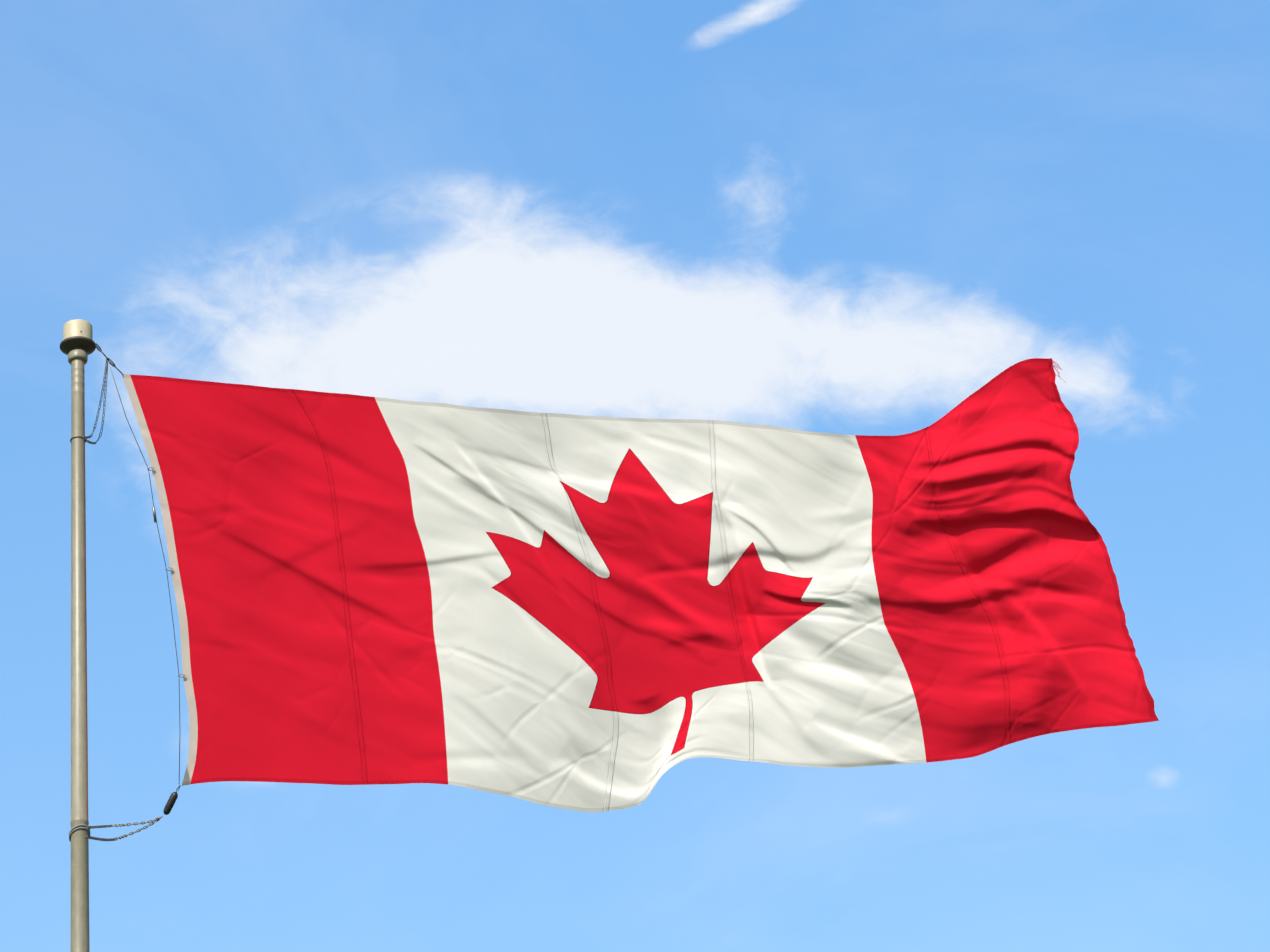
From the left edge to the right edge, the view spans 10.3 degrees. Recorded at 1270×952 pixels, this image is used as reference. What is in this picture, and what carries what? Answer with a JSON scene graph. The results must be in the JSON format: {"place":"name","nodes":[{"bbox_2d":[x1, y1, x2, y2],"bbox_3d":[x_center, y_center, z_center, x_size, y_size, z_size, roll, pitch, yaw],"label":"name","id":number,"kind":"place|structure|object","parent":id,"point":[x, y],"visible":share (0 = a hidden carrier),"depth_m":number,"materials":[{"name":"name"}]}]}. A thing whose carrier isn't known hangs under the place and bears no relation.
{"place":"outdoors","nodes":[
{"label":"outdoors","id":0,"kind":"place"},
{"bbox_2d":[60,319,1158,951],"bbox_3d":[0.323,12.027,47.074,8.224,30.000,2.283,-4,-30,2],"label":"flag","id":1,"kind":"object","parent":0,"point":[584,613],"visible":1,"depth_m":53.78,"materials":[{"name":"fabric"}]},
{"bbox_2d":[0,0,1269,951],"label":"sky","id":2,"kind":"structure","parent":0,"point":[847,217],"materials":[{"name":"blue"}]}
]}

